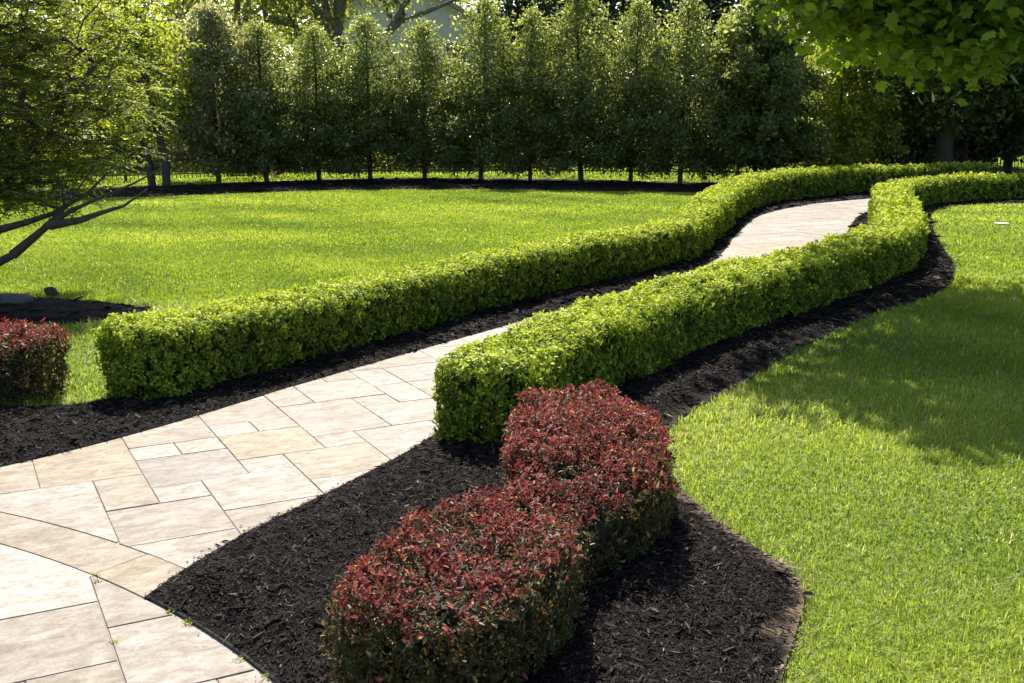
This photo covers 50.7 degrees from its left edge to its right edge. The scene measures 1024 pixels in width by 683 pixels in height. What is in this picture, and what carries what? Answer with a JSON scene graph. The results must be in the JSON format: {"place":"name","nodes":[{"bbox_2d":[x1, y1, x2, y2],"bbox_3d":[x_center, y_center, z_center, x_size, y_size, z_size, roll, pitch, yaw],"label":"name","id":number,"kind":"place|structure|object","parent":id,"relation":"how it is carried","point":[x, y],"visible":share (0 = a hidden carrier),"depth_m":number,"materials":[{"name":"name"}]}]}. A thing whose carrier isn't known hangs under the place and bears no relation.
{"place":"outdoors","nodes":[
{"label":"outdoors","id":0,"kind":"place"},
{"bbox_2d":[0,397,312,682],"bbox_3d":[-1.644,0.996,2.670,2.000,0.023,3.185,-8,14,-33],"label":"patio","id":1,"kind":"structure","parent":0,"point":[53,629],"depth_m":3.21,"materials":[{"name":"stone"}]},
{"bbox_2d":[92,572,269,679],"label":"weeds","id":2,"kind":"object","parent":1,"relation":"on","point":[185,623],"visible":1,"depth_m":3.27,"materials":[{"name":"green plant"}]},
{"bbox_2d":[148,596,279,682],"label":"garden edging","id":3,"kind":"object","parent":1,"relation":"on","point":[234,649],"visible":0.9,"depth_m":3.19,"materials":[{"name":"plastic"}]},
{"bbox_2d":[4,0,741,121],"label":"sky","id":4,"kind":"structure","parent":0,"point":[138,19],"materials":[{"name":"white"}]},
{"bbox_2d":[0,198,870,567],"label":"garden path","id":5,"kind":"structure","parent":0,"point":[324,434],"depth_m":4.93,"materials":[{"name":"stone"}]},
{"bbox_2d":[0,153,1023,406],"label":"grass","id":6,"kind":"structure","parent":0,"point":[346,227],"depth_m":14.49,"materials":[{"name":"green plant"}]},
{"bbox_2d":[1,130,1023,682],"bbox_3d":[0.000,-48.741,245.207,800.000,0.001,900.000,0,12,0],"label":"lawn","id":7,"kind":"structure","parent":0,"point":[947,548],"depth_m":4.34,"materials":[{"name":"plant"}]},
{"bbox_2d":[0,0,87,68],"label":"spring tree","id":8,"kind":"object","parent":7,"relation":"on","point":[3,16],"visible":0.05,"depth_m":44.45,"materials":[{"name":"green plant"}]},
{"bbox_2d":[0,63,90,167],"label":"bushy shrub","id":9,"kind":"object","parent":7,"relation":"on","point":[16,97],"visible":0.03,"depth_m":32.18,"materials":[{"name":"green plant"}]},
{"bbox_2d":[44,287,58,295],"bbox_3d":[-4.015,-0.438,9.385,0.150,0.091,0.075,4,32,17],"label":"rock","id":10,"kind":"object","parent":7,"relation":"on","point":[50,291],"visible":1,"depth_m":9.36,"materials":[{"name":"grey stone"}]},
{"bbox_2d":[0,297,150,325],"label":"mulch bed","id":11,"kind":"object","parent":7,"relation":"on","point":[50,315],"visible":0.77,"depth_m":8.53,"materials":[{"name":"black wood"}]},
{"bbox_2d":[0,293,32,303],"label":"rock","id":12,"kind":"object","parent":11,"relation":"on","point":[12,297],"visible":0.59,"depth_m":8.92,"materials":[{"name":"grey stone"}]},
{"bbox_2d":[0,0,180,265],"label":"feathery tree","id":13,"kind":"object","parent":7,"relation":"on","point":[17,48],"visible":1,"depth_m":9.37,"materials":[{"name":"green plant"}]},
{"bbox_2d":[0,513,182,599],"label":"patio border","id":14,"kind":"object","parent":7,"relation":"on","point":[137,573],"visible":0.77,"depth_m":3.82,"materials":[{"name":"stone"}]},
{"bbox_2d":[3,0,234,73],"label":"spring tree","id":15,"kind":"object","parent":7,"relation":"on","point":[184,12],"visible":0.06,"depth_m":42.58,"materials":[{"name":"green plant"}]},
{"bbox_2d":[75,49,192,168],"bbox_3d":[-11.272,-7.526,34.193,5.172,4.050,5.760,-8,14,-35],"label":"bushy shrub","id":16,"kind":"object","parent":7,"relation":"on","point":[117,150],"visible":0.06,"depth_m":33.23,"materials":[{"name":"green plant"}]},
{"bbox_2d":[134,0,296,182],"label":"evergreen shrub","id":17,"kind":"object","parent":7,"relation":"on","point":[210,34],"visible":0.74,"depth_m":25.33,"materials":[{"name":"green plant"}]},
{"bbox_2d":[143,0,329,75],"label":"spring tree","id":18,"kind":"object","parent":7,"relation":"on","point":[247,2],"visible":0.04,"depth_m":59.12,"materials":[{"name":"green plant"}]},
{"bbox_2d":[135,0,354,71],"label":"spring tree","id":19,"kind":"object","parent":7,"relation":"on","point":[238,7],"visible":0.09,"depth_m":47.80,"materials":[{"name":"green plant"}]},
{"bbox_2d":[189,53,319,165],"bbox_3d":[-8.115,-7.535,34.843,5.360,3.810,4.869,-4,12,-18],"label":"bushy shrub","id":20,"kind":"object","parent":7,"relation":"on","point":[274,77],"visible":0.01,"depth_m":34.02,"materials":[{"name":"green plant"}]},
{"bbox_2d":[223,0,379,77],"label":"maple tree","id":21,"kind":"object","parent":7,"relation":"on","point":[277,21],"visible":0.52,"depth_m":44.98,"materials":[{"name":"green plant"}]},
{"bbox_2d":[284,58,393,165],"bbox_3d":[-5.386,-7.548,35.306,4.826,3.647,5.374,-1,12,-5],"label":"bushy shrub","id":22,"kind":"object","parent":7,"relation":"on","point":[349,99],"visible":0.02,"depth_m":34.51,"materials":[{"name":"green plant"}]},
{"bbox_2d":[257,0,441,63],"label":"maple tree","id":23,"kind":"object","parent":7,"relation":"on","point":[335,21],"visible":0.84,"depth_m":44.11,"materials":[{"name":"green plant"}]},
{"bbox_2d":[284,0,489,88],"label":"grey house","id":24,"kind":"structure","parent":7,"relation":"on","point":[440,16],"depth_m":57.85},
{"bbox_2d":[326,41,347,62],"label":"window","id":25,"kind":"structure","parent":24,"relation":"in","point":[346,42],"depth_m":57.98,"materials":[{"name":"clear glass"}]},
{"bbox_2d":[445,41,466,68],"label":"window","id":26,"kind":"structure","parent":24,"relation":"in","point":[446,48],"depth_m":57.99,"materials":[{"name":"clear glass"}]},
{"bbox_2d":[346,0,456,81],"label":"spring tree","id":27,"kind":"object","parent":7,"relation":"on","point":[396,22],"visible":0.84,"depth_m":44.24,"materials":[{"name":"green plant"}]},
{"bbox_2d":[394,55,522,166],"bbox_3d":[-2.332,-7.494,35.092,5.343,3.626,4.852,2,12,12],"label":"bushy shrub","id":28,"kind":"object","parent":7,"relation":"on","point":[447,81],"visible":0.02,"depth_m":34.34,"materials":[{"name":"green plant"}]},
{"bbox_2d":[454,0,537,16],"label":"spring tree","id":29,"kind":"object","parent":7,"relation":"on","point":[463,5],"visible":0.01,"depth_m":62.47,"materials":[{"name":"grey plant"}]},
{"bbox_2d":[0,177,1023,682],"bbox_3d":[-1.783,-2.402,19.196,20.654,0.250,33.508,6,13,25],"label":"bark mulch","id":30,"kind":"object","parent":7,"relation":"on","point":[652,561],"visible":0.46,"depth_m":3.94,"materials":[{"name":"black wood"}]},
{"bbox_2d":[0,316,72,403],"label":"red hedge","id":31,"kind":"object","parent":30,"relation":"on","point":[25,367],"visible":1,"depth_m":5.89,"materials":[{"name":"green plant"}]},
{"bbox_2d":[319,378,678,682],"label":"red hedge","id":32,"kind":"object","parent":30,"relation":"on","point":[587,477],"visible":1,"depth_m":3.11,"materials":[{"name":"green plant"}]},
{"bbox_2d":[90,160,995,400],"bbox_3d":[3.112,-1.980,15.689,3.238,0.714,22.638,8,14,34],"label":"boxwood hedge","id":33,"kind":"object","parent":30,"relation":"on","point":[175,352],"visible":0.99,"depth_m":7.71,"materials":[{"name":"green plant"}]},
{"bbox_2d":[430,171,1023,443],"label":"boxwood hedge","id":34,"kind":"object","parent":30,"relation":"on","point":[644,328],"visible":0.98,"depth_m":6.97,"materials":[{"name":"green plant"}]},
{"bbox_2d":[2,131,1023,181],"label":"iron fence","id":35,"kind":"object","parent":7,"relation":"on","point":[574,170],"visible":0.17,"depth_m":29.03,"materials":[{"name":"black metal"}]},
{"bbox_2d":[14,171,1023,198],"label":"mulch bed","id":36,"kind":"object","parent":7,"relation":"on","point":[414,183],"visible":0.46,"depth_m":24.44,"materials":[{"name":"black soil"}]},
{"bbox_2d":[23,0,206,185],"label":"spring tree","id":37,"kind":"object","parent":36,"relation":"on","point":[145,46],"visible":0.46,"depth_m":24.05,"materials":[{"name":"green plant"}]},
{"bbox_2d":[208,14,321,181],"bbox_3d":[-6.012,-5.774,25.843,2.868,3.970,3.031,0,12,0],"label":"holly tree","id":38,"kind":"object","parent":36,"relation":"on","point":[261,30],"visible":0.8,"depth_m":25.57,"materials":[{"name":"green plant"}]},
{"bbox_2d":[265,16,372,179],"bbox_3d":[-4.863,-5.956,26.639,2.940,4.004,2.855,2,12,8],"label":"holly tree","id":39,"kind":"object","parent":36,"relation":"on","point":[324,102],"visible":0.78,"depth_m":26.25,"materials":[{"name":"green plant"}]},
{"bbox_2d":[309,5,419,178],"bbox_3d":[-3.679,-6.200,27.113,2.976,4.292,2.947,4,12,21],"label":"holly tree","id":40,"kind":"object","parent":36,"relation":"on","point":[365,64],"visible":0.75,"depth_m":26.69,"materials":[{"name":"green plant"}]},
{"bbox_2d":[364,14,481,178],"bbox_3d":[-2.110,-6.106,27.195,3.113,4.076,2.945,1,11,4],"label":"holly tree","id":41,"kind":"object","parent":36,"relation":"on","point":[425,154],"visible":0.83,"depth_m":26.78,"materials":[{"name":"green plant"}]},
{"bbox_2d":[421,0,541,178],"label":"holly tree","id":42,"kind":"object","parent":36,"relation":"on","point":[486,100],"visible":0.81,"depth_m":26.30,"materials":[{"name":"green plant"}]},
{"bbox_2d":[476,1,571,180],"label":"holly tree","id":43,"kind":"object","parent":36,"relation":"on","point":[532,25],"visible":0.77,"depth_m":26.08,"materials":[{"name":"green plant"}]},
{"bbox_2d":[513,0,637,180],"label":"holly tree","id":44,"kind":"object","parent":36,"relation":"on","point":[576,90],"visible":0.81,"depth_m":25.78,"materials":[{"name":"green plant"}]},
{"bbox_2d":[618,0,748,183],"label":"holly tree","id":45,"kind":"object","parent":36,"relation":"on","point":[691,133],"visible":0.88,"depth_m":24.62,"materials":[{"name":"green plant"}]},
{"bbox_2d":[677,0,846,172],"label":"holly tree","id":46,"kind":"object","parent":36,"relation":"on","point":[765,107],"visible":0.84,"depth_m":24.48,"materials":[{"name":"green plant"}]},
{"bbox_2d":[774,0,875,163],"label":"broadleaf tree","id":47,"kind":"object","parent":36,"relation":"on","point":[800,22],"visible":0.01,"depth_m":30.33,"materials":[{"name":"green plant"}]},
{"bbox_2d":[783,37,914,167],"bbox_3d":[7.986,-6.032,26.395,3.191,4.254,3.260,0,12,0],"label":"leafy shrub","id":48,"kind":"object","parent":36,"relation":"on","point":[855,136],"visible":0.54,"depth_m":25.84,"materials":[{"name":"green plant"}]},
{"bbox_2d":[828,48,1023,163],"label":"broadleaf tree","id":49,"kind":"object","parent":36,"relation":"on","point":[944,114],"visible":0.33,"depth_m":25.67,"materials":[{"name":"green plant"}]},
{"bbox_2d":[876,78,1021,160],"bbox_3d":[12.401,-7.933,30.111,6.640,6.479,5.432,0,12,0],"label":"broadleaf tree","id":50,"kind":"object","parent":36,"relation":"on","point":[921,114],"depth_m":29.26,"materials":[{"name":"green plant"}]},
{"bbox_2d":[878,29,1023,163],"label":"tree","id":51,"kind":"object","parent":36,"relation":"on","point":[1004,142],"visible":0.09,"depth_m":28.41,"materials":[{"name":"green plant"}]},
{"bbox_2d":[980,61,1023,125],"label":"broadleaf tree","id":52,"kind":"object","parent":36,"relation":"on","point":[1020,74],"visible":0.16,"depth_m":25.98,"materials":[{"name":"green plant"}]},
{"bbox_2d":[469,0,625,146],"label":"tree","id":53,"kind":"object","parent":7,"relation":"on","point":[517,7],"visible":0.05,"depth_m":42.86,"materials":[{"name":"green plant"}]},
{"bbox_2d":[574,0,687,181],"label":"holly tree","id":54,"kind":"object","parent":7,"relation":"on","point":[620,158],"visible":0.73,"depth_m":25.27,"materials":[{"name":"green plant"}]},
{"bbox_2d":[634,0,745,112],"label":"tree","id":55,"kind":"object","parent":7,"relation":"on","point":[710,4],"visible":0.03,"depth_m":42.14,"materials":[{"name":"green plant"}]},
{"bbox_2d":[677,4,722,180],"bbox_3d":[4.848,-6.200,27.014,1.670,4.333,1.233,0,12,0],"label":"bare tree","id":56,"kind":"object","parent":7,"relation":"on","point":[702,176],"visible":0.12,"depth_m":26.63,"materials":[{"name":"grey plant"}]},
{"bbox_2d":[721,0,1023,106],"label":"maple tree","id":57,"kind":"object","parent":7,"relation":"on","point":[953,41],"visible":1,"depth_m":8.85,"materials":[{"name":"green plant"}]},
{"bbox_2d":[834,87,931,164],"bbox_3d":[11.960,-6.830,33.815,4.410,3.294,4.550,0,12,0],"label":"dark bush","id":58,"kind":"object","parent":7,"relation":"on","point":[892,159],"visible":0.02,"depth_m":33.42,"materials":[{"name":"green plant"}]},
{"bbox_2d":[968,110,1023,171],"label":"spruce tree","id":59,"kind":"object","parent":7,"relation":"on","point":[1009,165],"depth_m":31.02,"materials":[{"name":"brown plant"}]},
{"bbox_2d":[968,152,1023,167],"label":"dark bush","id":60,"kind":"object","parent":7,"relation":"on","point":[992,161],"visible":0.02,"depth_m":34.50,"materials":[{"name":"green plant"}]},
{"bbox_2d":[994,222,1009,224],"bbox_3d":[7.200,-1.726,15.877,0.210,0.038,0.210,0,12,0],"label":"lawn cover","id":61,"kind":"object","parent":7,"relation":"on","point":[1002,223],"visible":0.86,"depth_m":15.81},
{"bbox_2d":[565,0,693,144],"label":"tree","id":62,"kind":"object","parent":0,"point":[612,10],"visible":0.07,"depth_m":43.26,"materials":[{"name":"green plant"}]}
]}

